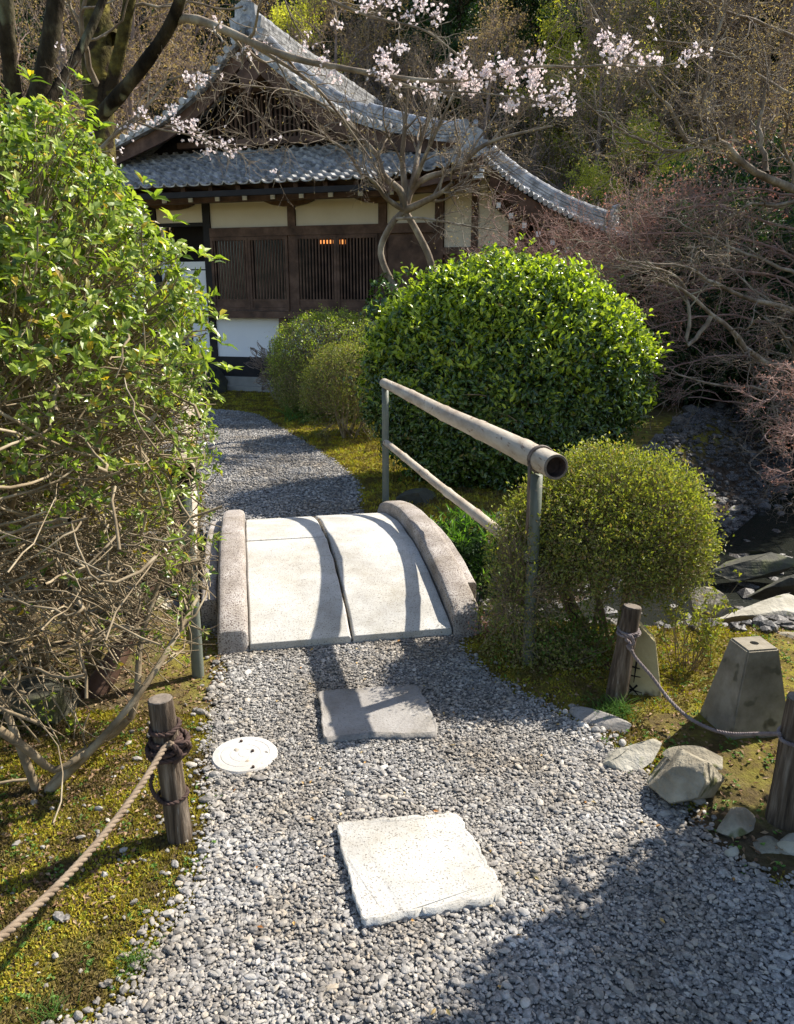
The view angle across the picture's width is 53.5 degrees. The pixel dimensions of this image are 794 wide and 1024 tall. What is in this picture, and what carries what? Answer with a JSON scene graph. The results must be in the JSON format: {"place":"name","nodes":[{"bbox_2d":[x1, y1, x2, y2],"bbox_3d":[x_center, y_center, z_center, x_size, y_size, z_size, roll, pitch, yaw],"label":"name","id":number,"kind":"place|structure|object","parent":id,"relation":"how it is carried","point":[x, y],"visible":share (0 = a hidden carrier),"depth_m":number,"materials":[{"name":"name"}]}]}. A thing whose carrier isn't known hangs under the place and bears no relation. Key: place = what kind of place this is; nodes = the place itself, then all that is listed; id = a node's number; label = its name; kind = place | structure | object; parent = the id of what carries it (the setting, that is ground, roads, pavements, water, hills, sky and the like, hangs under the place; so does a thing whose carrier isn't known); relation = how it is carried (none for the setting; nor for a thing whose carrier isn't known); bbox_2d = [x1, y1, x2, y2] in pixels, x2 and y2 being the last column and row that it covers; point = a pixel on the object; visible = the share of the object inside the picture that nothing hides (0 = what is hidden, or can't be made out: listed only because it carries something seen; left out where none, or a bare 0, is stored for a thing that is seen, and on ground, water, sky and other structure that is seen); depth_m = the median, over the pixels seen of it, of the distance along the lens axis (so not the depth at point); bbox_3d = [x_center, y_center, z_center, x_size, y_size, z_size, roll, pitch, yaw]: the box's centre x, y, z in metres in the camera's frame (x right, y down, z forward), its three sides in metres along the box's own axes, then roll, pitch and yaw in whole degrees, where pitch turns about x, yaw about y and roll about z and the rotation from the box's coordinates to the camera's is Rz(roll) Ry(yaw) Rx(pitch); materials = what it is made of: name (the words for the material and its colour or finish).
{"place":"outdoors","nodes":[
{"label":"outdoors","id":0,"kind":"place"},
{"bbox_2d":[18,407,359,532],"bbox_3d":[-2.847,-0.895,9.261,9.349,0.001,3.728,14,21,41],"label":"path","id":1,"kind":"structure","parent":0,"point":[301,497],"depth_m":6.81,"materials":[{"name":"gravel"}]},
{"bbox_2d":[138,406,366,529],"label":"gravel","id":2,"kind":"structure","parent":0,"point":[225,426],"depth_m":7.25,"materials":[{"name":"gravel"}]},
{"bbox_2d":[0,84,793,1023],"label":"ground","id":3,"kind":"structure","parent":0,"point":[748,774],"depth_m":3.01,"materials":[{"name":"plant"}]},
{"bbox_2d":[0,673,80,723],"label":"rock","id":4,"kind":"object","parent":3,"relation":"on","point":[34,698],"visible":0.59,"depth_m":3.00,"materials":[{"name":"stone"}]},
{"bbox_2d":[0,1,83,131],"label":"evergreen tree","id":5,"kind":"object","parent":3,"relation":"on","point":[24,64],"visible":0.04,"depth_m":29.50,"materials":[{"name":"green plant"}]},
{"bbox_2d":[0,0,118,165],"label":"brown tree","id":6,"kind":"object","parent":3,"relation":"on","point":[19,52],"visible":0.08,"depth_m":18.94,"materials":[{"name":"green plant"}]},
{"bbox_2d":[14,0,136,93],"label":"brown tree","id":7,"kind":"object","parent":3,"relation":"on","point":[40,24],"visible":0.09,"depth_m":26.89,"materials":[{"name":"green plant"}]},
{"bbox_2d":[17,0,158,138],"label":"brown tree","id":8,"kind":"object","parent":3,"relation":"on","point":[69,86],"visible":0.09,"depth_m":22.70,"materials":[{"name":"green plant"}]},
{"bbox_2d":[0,721,206,1019],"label":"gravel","id":9,"kind":"structure","parent":3,"relation":"on","point":[60,916],"depth_m":2.24,"materials":[{"name":"gravel"}]},
{"bbox_2d":[0,707,217,1023],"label":"moss","id":10,"kind":"object","parent":3,"relation":"on","point":[114,837],"visible":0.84,"depth_m":2.30,"materials":[{"name":"plant"}]},
{"bbox_2d":[0,721,222,1019],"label":"clover","id":11,"kind":"object","parent":3,"relation":"on","point":[89,963],"visible":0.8,"depth_m":2.26,"materials":[{"name":"green plant"}]},
{"bbox_2d":[42,0,198,362],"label":"brown tree","id":12,"kind":"object","parent":3,"relation":"on","point":[132,58],"visible":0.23,"depth_m":17.26,"materials":[{"name":"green plant"}]},
{"bbox_2d":[0,65,243,823],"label":"tall bush","id":13,"kind":"object","parent":3,"relation":"on","point":[43,316],"visible":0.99,"depth_m":2.38,"materials":[{"name":"green plant"}]},
{"bbox_2d":[0,602,248,927],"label":"fallen leaves","id":14,"kind":"object","parent":3,"relation":"on","point":[85,896],"visible":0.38,"depth_m":2.74,"materials":[{"name":"brown plant"}]},
{"bbox_2d":[80,498,180,698],"bbox_3d":[-1.092,0.297,3.443,0.144,0.913,0.786,7,17,25],"label":"leaning log","id":15,"kind":"object","parent":3,"relation":"on","point":[98,684],"visible":0.19,"depth_m":3.29,"materials":[{"name":"wood"}]},
{"bbox_2d":[147,693,192,845],"bbox_3d":[-0.673,0.809,2.358,0.113,0.553,0.075,8,17,27],"label":"rope post","id":16,"kind":"object","parent":3,"relation":"on","point":[177,817],"visible":0.81,"depth_m":2.33,"materials":[{"name":"brown wood"}]},
{"bbox_2d":[0,741,174,942],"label":"rope","id":17,"kind":"object","parent":16,"relation":"attached to","point":[25,915],"visible":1,"depth_m":1.85,"materials":[{"name":"fabric"}]},
{"bbox_2d":[145,716,191,805],"bbox_3d":[-0.674,0.735,2.340,0.142,0.254,0.132,0,15,0],"label":"knotted rope","id":18,"kind":"object","parent":16,"relation":"attached to","point":[178,750],"visible":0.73,"depth_m":2.29,"materials":[{"name":"fabric"}]},
{"bbox_2d":[65,0,275,493],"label":"tree","id":19,"kind":"object","parent":3,"relation":"on","point":[102,63],"visible":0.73,"depth_m":5.63,"materials":[{"name":"brown plant"}]},
{"bbox_2d":[120,0,238,127],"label":"brown tree","id":20,"kind":"object","parent":3,"relation":"on","point":[189,57],"visible":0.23,"depth_m":20.95,"materials":[{"name":"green plant"}]},
{"bbox_2d":[122,0,239,119],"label":"evergreen tree","id":21,"kind":"object","parent":3,"relation":"on","point":[224,22],"visible":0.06,"depth_m":26.65,"materials":[{"name":"green plant"}]},
{"bbox_2d":[168,385,203,678],"bbox_3d":[-1.182,-0.016,4.565,0.120,1.206,3.031,-4,16,-13],"label":"bamboo railing","id":22,"kind":"object","parent":3,"relation":"on","point":[197,665],"visible":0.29,"depth_m":3.34,"materials":[{"name":"grey wood"}]},
{"bbox_2d":[244,339,298,399],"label":"bare shrub","id":23,"kind":"object","parent":3,"relation":"on","point":[262,349],"visible":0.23,"depth_m":12.22,"materials":[{"name":"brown plant"}]},
{"bbox_2d":[19,390,589,559],"bbox_3d":[-0.947,-0.739,9.563,5.158,0.603,8.238,0,15,0],"label":"moss","id":24,"kind":"object","parent":3,"relation":"on","point":[265,402],"visible":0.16,"depth_m":7.87,"materials":[{"name":"plant"}]},
{"bbox_2d":[265,0,359,72],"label":"young leaf tree","id":25,"kind":"object","parent":3,"relation":"on","point":[281,15],"visible":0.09,"depth_m":23.51,"materials":[{"name":"yellow plant"}]},
{"bbox_2d":[273,0,355,79],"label":"evergreen tree","id":26,"kind":"object","parent":3,"relation":"on","point":[327,43],"visible":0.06,"depth_m":27.16,"materials":[{"name":"green plant"}]},
{"bbox_2d":[260,303,375,420],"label":"clipped bush","id":27,"kind":"object","parent":3,"relation":"on","point":[281,382],"visible":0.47,"depth_m":10.26,"materials":[{"name":"green plant"}]},
{"bbox_2d":[36,0,630,392],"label":"teahouse","id":28,"kind":"structure","parent":3,"relation":"on","point":[286,259],"depth_m":12.53,"materials":[{"name":"beige paint"}]},
{"bbox_2d":[215,240,286,298],"bbox_3d":[-2.412,-3.942,13.049,1.390,1.150,0.006,5,16,16],"label":"window lattice","id":29,"kind":"structure","parent":28,"relation":"in","point":[242,240],"depth_m":13.02,"materials":[{"name":"brown wood"}]},
{"bbox_2d":[299,238,378,307],"bbox_3d":[-0.949,-3.823,12.617,1.390,1.150,0.006,5,16,16],"label":"window pane","id":30,"kind":"structure","parent":28,"relation":"in","point":[342,238],"depth_m":12.60,"materials":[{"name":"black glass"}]},
{"bbox_2d":[201,500,481,655],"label":"stone bridge","id":31,"kind":"structure","parent":3,"relation":"on","point":[402,569],"depth_m":4.09,"materials":[{"name":"stone"}]},
{"bbox_2d":[297,336,385,442],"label":"clipped bush","id":32,"kind":"object","parent":3,"relation":"on","point":[339,358],"visible":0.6,"depth_m":8.62,"materials":[{"name":"green plant"}]},
{"bbox_2d":[280,0,404,111],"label":"brown tree","id":33,"kind":"object","parent":3,"relation":"on","point":[324,27],"visible":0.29,"depth_m":21.01,"materials":[{"name":"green plant"}]},
{"bbox_2d":[16,0,706,132],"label":"wood","id":34,"kind":"object","parent":3,"relation":"on","point":[356,2],"visible":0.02,"depth_m":38.89,"materials":[{"name":"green plant"}]},
{"bbox_2d":[319,0,412,108],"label":"brown tree","id":35,"kind":"object","parent":3,"relation":"on","point":[366,40],"visible":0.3,"depth_m":23.38,"materials":[{"name":"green plant"}]},
{"bbox_2d":[331,0,415,108],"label":"brown tree","id":36,"kind":"object","parent":3,"relation":"on","point":[386,88],"visible":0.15,"depth_m":29.86,"materials":[{"name":"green plant"}]},
{"bbox_2d":[0,0,748,427],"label":"cherry tree","id":37,"kind":"object","parent":3,"relation":"on","point":[46,62],"visible":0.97,"depth_m":3.76,"materials":[{"name":"pink plant"}]},
{"bbox_2d":[358,269,411,420],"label":"leafy shrub","id":38,"kind":"object","parent":3,"relation":"on","point":[382,279],"visible":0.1,"depth_m":9.23,"materials":[{"name":"green plant"}]},
{"bbox_2d":[186,1,590,297],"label":"bare tree","id":39,"kind":"object","parent":3,"relation":"on","point":[405,193],"visible":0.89,"depth_m":8.53,"materials":[{"name":"brown plant"}]},
{"bbox_2d":[1,398,793,632],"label":"stream bed","id":40,"kind":"object","parent":3,"relation":"attached to","point":[767,623],"visible":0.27,"depth_m":8.93,"materials":[{"name":"stone"}]},
{"bbox_2d":[690,586,728,617],"bbox_3d":[1.784,0.527,4.545,0.221,0.191,0.205,0,15,0],"label":"rock","id":41,"kind":"object","parent":40,"relation":"on","point":[718,597],"visible":0.54,"depth_m":4.49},
{"bbox_2d":[710,551,793,580],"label":"rock","id":42,"kind":"object","parent":40,"relation":"on","point":[754,565],"visible":0.99,"depth_m":6.00,"materials":[{"name":"stone"}]},
{"bbox_2d":[716,593,793,623],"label":"flat rock","id":43,"kind":"object","parent":40,"relation":"on","point":[782,604],"visible":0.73,"depth_m":4.29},
{"bbox_2d":[747,574,793,599],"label":"rock","id":44,"kind":"object","parent":40,"relation":"on","point":[783,585],"visible":0.81,"depth_m":5.16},
{"bbox_2d":[382,23,460,116],"bbox_3d":[0.259,-8.920,20.677,3.075,7.130,2.815,-6,16,-20],"label":"brown tree","id":45,"kind":"object","parent":3,"relation":"on","point":[407,70],"visible":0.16,"depth_m":20.27,"materials":[{"name":"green plant"}]},
{"bbox_2d":[381,0,518,135],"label":"evergreen tree","id":46,"kind":"object","parent":3,"relation":"on","point":[397,14],"visible":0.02,"depth_m":28.74,"materials":[{"name":"green plant"}]},
{"bbox_2d":[395,0,521,158],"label":"tree","id":47,"kind":"object","parent":3,"relation":"on","point":[459,23],"visible":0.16,"depth_m":22.37,"materials":[{"name":"green plant"}]},
{"bbox_2d":[380,378,567,665],"bbox_3d":[0.265,-0.044,4.669,0.120,1.206,3.031,-4,16,-13],"label":"bamboo railing","id":48,"kind":"object","parent":3,"relation":"on","point":[544,460],"visible":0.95,"depth_m":3.70,"materials":[{"name":"grey wood"}]},
{"bbox_2d":[430,496,517,602],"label":"fern clump","id":49,"kind":"object","parent":3,"relation":"on","point":[465,543],"visible":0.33,"depth_m":5.27,"materials":[{"name":"green plant"}]},
{"bbox_2d":[441,0,558,191],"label":"brown tree","id":50,"kind":"object","parent":3,"relation":"on","point":[503,26],"visible":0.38,"depth_m":18.45,"materials":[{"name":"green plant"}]},
{"bbox_2d":[343,232,673,492],"bbox_3d":[0.933,-1.185,6.785,2.804,2.318,1.655,0,15,0],"label":"clipped bush","id":51,"kind":"object","parent":3,"relation":"on","point":[438,328],"visible":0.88,"depth_m":6.33,"materials":[{"name":"green plant"}]},
{"bbox_2d":[472,496,575,671],"bbox_3d":[0.566,0.305,3.514,0.460,0.791,0.602,0,15,0],"label":"azalea shrub","id":52,"kind":"object","parent":3,"relation":"on","point":[518,583],"visible":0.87,"depth_m":3.42,"materials":[{"name":"green plant"}]},
{"bbox_2d":[445,0,616,192],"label":"tree","id":53,"kind":"object","parent":3,"relation":"on","point":[535,26],"visible":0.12,"depth_m":21.41,"materials":[{"name":"green plant"}]},
{"bbox_2d":[498,69,580,193],"bbox_3d":[3.563,-7.899,19.922,2.468,6.251,2.696,9,18,30],"label":"brown tree","id":54,"kind":"object","parent":3,"relation":"on","point":[548,148],"visible":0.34,"depth_m":19.72,"materials":[{"name":"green plant"}]},
{"bbox_2d":[475,595,645,679],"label":"shrub","id":55,"kind":"object","parent":3,"relation":"on","point":[564,646],"visible":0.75,"depth_m":3.50,"materials":[{"name":"green plant"}]},
{"bbox_2d":[501,0,624,182],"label":"young leaf tree","id":56,"kind":"object","parent":3,"relation":"on","point":[556,37],"visible":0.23,"depth_m":20.44,"materials":[{"name":"green plant"}]},
{"bbox_2d":[516,28,614,198],"bbox_3d":[4.744,-8.588,20.526,3.163,6.934,2.778,-11,19,-34],"label":"young leaf tree","id":57,"kind":"object","parent":3,"relation":"on","point":[584,118],"visible":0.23,"depth_m":19.63,"materials":[{"name":"green plant"}]},
{"bbox_2d":[443,155,717,367],"bbox_3d":[2.219,-2.710,9.895,3.348,3.424,2.165,0,15,0],"label":"bare maple","id":58,"kind":"object","parent":3,"relation":"on","point":[578,230],"visible":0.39,"depth_m":9.47,"materials":[{"name":"brown plant"}]},
{"bbox_2d":[523,0,663,204],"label":"brown tree","id":59,"kind":"object","parent":3,"relation":"on","point":[592,32],"visible":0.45,"depth_m":17.82,"materials":[{"name":"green plant"}]},
{"bbox_2d":[557,142,634,209],"bbox_3d":[3.751,-5.272,16.690,2.221,4.870,1.951,-8,17,-27],"label":"young leaf tree","id":60,"kind":"object","parent":3,"relation":"on","point":[590,181],"visible":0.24,"depth_m":16.35,"materials":[{"name":"green plant"}]},
{"bbox_2d":[569,706,631,733],"bbox_3d":[0.780,0.810,3.050,0.252,0.059,0.094,10,19,33],"label":"edging stone","id":61,"kind":"object","parent":3,"relation":"on","point":[588,716],"visible":0.91,"depth_m":3.03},
{"bbox_2d":[488,431,734,646],"bbox_3d":[0.955,0.141,3.631,1.112,1.063,0.966,0,15,0],"label":"clipped bush","id":62,"kind":"object","parent":3,"relation":"on","point":[608,504],"visible":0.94,"depth_m":3.35,"materials":[{"name":"green plant"}]},
{"bbox_2d":[551,94,678,231],"bbox_3d":[4.798,-6.136,17.696,2.775,6.085,2.438,2,15,6],"label":"young leaf tree","id":63,"kind":"object","parent":3,"relation":"on","point":[652,125],"visible":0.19,"depth_m":17.05,"materials":[{"name":"green plant"}]},
{"bbox_2d":[540,0,694,201],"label":"brown tree","id":64,"kind":"object","parent":3,"relation":"on","point":[629,23],"visible":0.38,"depth_m":18.37,"materials":[{"name":"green plant"}]},
{"bbox_2d":[605,603,641,704],"bbox_3d":[0.897,0.615,3.161,0.140,0.507,0.089,-9,18,-30],"label":"rope post","id":65,"kind":"object","parent":3,"relation":"on","point":[618,682],"visible":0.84,"depth_m":3.12,"materials":[{"name":"brown wood"}]},
{"bbox_2d":[465,620,793,888],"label":"moss","id":66,"kind":"object","parent":3,"relation":"on","point":[668,674],"visible":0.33,"depth_m":3.38,"materials":[{"name":"plant"}]},
{"bbox_2d":[564,230,710,395],"bbox_3d":[3.819,-3.001,12.466,2.452,2.802,2.578,-3,16,-10],"label":"evergreen shrub","id":67,"kind":"object","parent":3,"relation":"on","point":[632,279],"visible":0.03,"depth_m":11.79,"materials":[{"name":"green plant"}]},
{"bbox_2d":[582,43,700,199],"bbox_3d":[5.967,-8.299,20.403,2.687,6.707,3.059,-2,15,-6],"label":"young leaf tree","id":68,"kind":"object","parent":3,"relation":"on","point":[651,97],"visible":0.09,"depth_m":19.22,"materials":[{"name":"green plant"}]},
{"bbox_2d":[628,621,660,696],"bbox_3d":[1.011,0.617,3.268,0.188,0.347,0.144,4,16,13],"label":"stone marker","id":69,"kind":"object","parent":3,"relation":"on","point":[641,680],"visible":0.4,"depth_m":3.22,"materials":[{"name":"stone"}]},
{"bbox_2d":[506,623,793,883],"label":"fallen leaves","id":70,"kind":"object","parent":3,"relation":"on","point":[721,792],"visible":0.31,"depth_m":3.00,"materials":[{"name":"brown plant"}]},
{"bbox_2d":[518,0,793,243],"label":"lichen tree","id":71,"kind":"object","parent":3,"relation":"on","point":[731,154],"visible":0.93,"depth_m":7.79,"materials":[{"name":"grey plant"}]},
{"bbox_2d":[603,0,710,184],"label":"brown tree","id":72,"kind":"object","parent":3,"relation":"on","point":[667,30],"visible":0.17,"depth_m":19.65,"materials":[{"name":"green plant"}]},
{"bbox_2d":[605,0,714,167],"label":"young leaf tree","id":73,"kind":"object","parent":3,"relation":"on","point":[672,52],"visible":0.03,"depth_m":21.11,"materials":[{"name":"green plant"}]},
{"bbox_2d":[541,169,793,523],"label":"maple tree","id":74,"kind":"object","parent":3,"relation":"on","point":[756,356],"visible":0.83,"depth_m":7.28,"materials":[{"name":"brown plant"}]},
{"bbox_2d":[562,625,793,881],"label":"clover","id":75,"kind":"object","parent":3,"relation":"on","point":[722,808],"visible":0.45,"depth_m":2.94,"materials":[{"name":"green plant"}]},
{"bbox_2d":[567,148,793,449],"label":"maple tree","id":76,"kind":"object","parent":3,"relation":"on","point":[780,251],"visible":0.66,"depth_m":9.37,"materials":[{"name":"brown plant"}]},
{"bbox_2d":[607,191,759,407],"bbox_3d":[4.116,-2.990,11.677,2.862,3.270,3.009,-2,16,-8],"label":"bare shrub","id":77,"kind":"object","parent":3,"relation":"on","point":[726,374],"visible":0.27,"depth_m":11.05,"materials":[{"name":"brown plant"}]},
{"bbox_2d":[647,748,724,803],"bbox_3d":[0.943,0.873,2.602,0.211,0.211,0.240,14,21,41],"label":"rock","id":78,"kind":"object","parent":3,"relation":"on","point":[681,775],"visible":0.96,"depth_m":2.52,"materials":[{"name":"stone"}]},
{"bbox_2d":[663,745,722,769],"bbox_3d":[0.983,0.833,2.623,0.189,0.074,0.098,6,17,21],"label":"rock","id":79,"kind":"object","parent":78,"relation":"on","point":[715,759],"visible":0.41,"depth_m":2.63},
{"bbox_2d":[611,0,767,197],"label":"brown tree","id":80,"kind":"object","parent":3,"relation":"on","point":[697,70],"visible":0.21,"depth_m":17.86,"materials":[{"name":"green plant"}]},
{"bbox_2d":[654,570,741,671],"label":"young shrub","id":81,"kind":"object","parent":3,"relation":"on","point":[709,637],"visible":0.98,"depth_m":3.43,"materials":[{"name":"green plant"}]},
{"bbox_2d":[619,129,786,299],"bbox_3d":[5.283,-4.173,13.921,4.094,4.449,3.894,15,21,43],"label":"bare shrub","id":82,"kind":"object","parent":3,"relation":"on","point":[739,176],"visible":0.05,"depth_m":12.88,"materials":[{"name":"brown plant"}]},
{"bbox_2d":[625,156,788,385],"bbox_3d":[4.740,-3.170,12.371,2.722,4.396,3.465,7,17,23],"label":"russet shrub","id":83,"kind":"object","parent":3,"relation":"on","point":[703,191],"visible":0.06,"depth_m":11.73,"materials":[{"name":"brown plant"}]},
{"bbox_2d":[659,177,793,402],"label":"bare shrub","id":84,"kind":"object","parent":3,"relation":"on","point":[704,313],"visible":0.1,"depth_m":10.83,"materials":[{"name":"brown plant"}]},
{"bbox_2d":[662,0,793,172],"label":"brown tree","id":85,"kind":"object","parent":3,"relation":"on","point":[739,4],"visible":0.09,"depth_m":17.57,"materials":[{"name":"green plant"}]},
{"bbox_2d":[670,0,793,184],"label":"brown tree","id":86,"kind":"object","parent":3,"relation":"on","point":[790,24],"visible":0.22,"depth_m":16.42,"materials":[{"name":"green plant"}]},
{"bbox_2d":[716,807,755,837],"bbox_3d":[1.060,0.975,2.443,0.086,0.081,0.159,14,21,41],"label":"rock","id":87,"kind":"object","parent":3,"relation":"on","point":[736,822],"visible":0.97,"depth_m":2.42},
{"bbox_2d":[690,192,793,452],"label":"bare shrub","id":88,"kind":"object","parent":3,"relation":"on","point":[760,309],"visible":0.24,"depth_m":10.67,"materials":[{"name":"brown plant"}]},
{"bbox_2d":[700,636,785,739],"bbox_3d":[1.326,0.686,2.980,0.276,0.415,0.240,-2,16,-9],"label":"concrete stump","id":89,"kind":"object","parent":3,"relation":"on","point":[746,693],"visible":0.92,"depth_m":2.90,"materials":[{"name":"concrete"}]},
{"bbox_2d":[692,0,793,164],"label":"evergreen tree","id":90,"kind":"object","parent":3,"relation":"on","point":[772,58],"visible":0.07,"depth_m":18.95,"materials":[{"name":"green plant"}]},
{"bbox_2d":[708,116,793,330],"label":"evergreen shrub","id":91,"kind":"object","parent":3,"relation":"on","point":[759,155],"depth_m":13.32,"materials":[{"name":"green plant"}]},
{"bbox_2d":[724,358,793,494],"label":"maple tree","id":92,"kind":"object","parent":3,"relation":"on","point":[784,427],"visible":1,"depth_m":6.44,"materials":[{"name":"brown plant"}]},
{"bbox_2d":[765,691,793,829],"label":"rope post","id":93,"kind":"object","parent":3,"relation":"on","point":[779,813],"visible":0.82,"depth_m":2.40,"materials":[{"name":"brown wood"}]},
{"bbox_2d":[625,639,781,735],"bbox_3d":[1.080,0.680,2.760,0.150,0.268,0.793,-5,16,-18],"label":"rope","id":94,"kind":"object","parent":93,"relation":"attached to","point":[673,704],"visible":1,"depth_m":2.90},
{"bbox_2d":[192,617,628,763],"bbox_3d":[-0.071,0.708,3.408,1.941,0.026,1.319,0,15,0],"label":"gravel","id":95,"kind":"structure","parent":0,"point":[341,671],"depth_m":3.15,"materials":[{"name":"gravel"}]},
{"bbox_2d":[41,636,793,1023],"bbox_3d":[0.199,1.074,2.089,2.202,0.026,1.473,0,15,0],"label":"gravel","id":96,"kind":"structure","parent":0,"point":[328,983],"depth_m":2.08,"materials":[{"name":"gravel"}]},
{"bbox_2d":[602,739,661,772],"bbox_3d":[0.835,0.864,2.803,0.232,0.094,0.136,-8,18,-28],"label":"rock","id":97,"kind":"object","parent":96,"relation":"on","point":[642,754],"visible":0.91,"depth_m":2.77,"materials":[{"name":"stone"}]},
{"bbox_2d":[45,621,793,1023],"bbox_3d":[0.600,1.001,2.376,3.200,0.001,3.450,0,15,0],"label":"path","id":98,"kind":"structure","parent":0,"point":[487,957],"depth_m":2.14,"materials":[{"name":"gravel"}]},
{"bbox_2d":[211,737,277,774],"bbox_3d":[-0.547,0.874,2.829,0.236,0.032,0.236,0,15,0],"label":"round cover","id":99,"kind":"object","parent":98,"relation":"on","point":[227,757],"visible":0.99,"depth_m":2.81,"materials":[{"name":"white"}]},
{"bbox_2d":[318,685,437,744],"bbox_3d":[-0.082,0.803,3.092,0.436,0.060,0.382,-2,16,-8],"label":"stepping stone","id":100,"kind":"object","parent":98,"relation":"on","point":[385,712],"visible":0.91,"depth_m":3.06,"materials":[{"name":"stone"}]},
{"bbox_2d":[336,813,501,927],"bbox_3d":[0.052,1.025,2.287,0.404,0.060,0.408,-4,16,-13],"label":"stepping stone","id":101,"kind":"object","parent":98,"relation":"on","point":[409,867],"visible":0.91,"depth_m":2.24,"materials":[{"name":"stone"}]},
{"bbox_2d":[483,475,793,625],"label":"water","id":102,"kind":"structure","parent":0,"point":[757,531],"depth_m":6.91,"materials":[{"name":"black liquid"}]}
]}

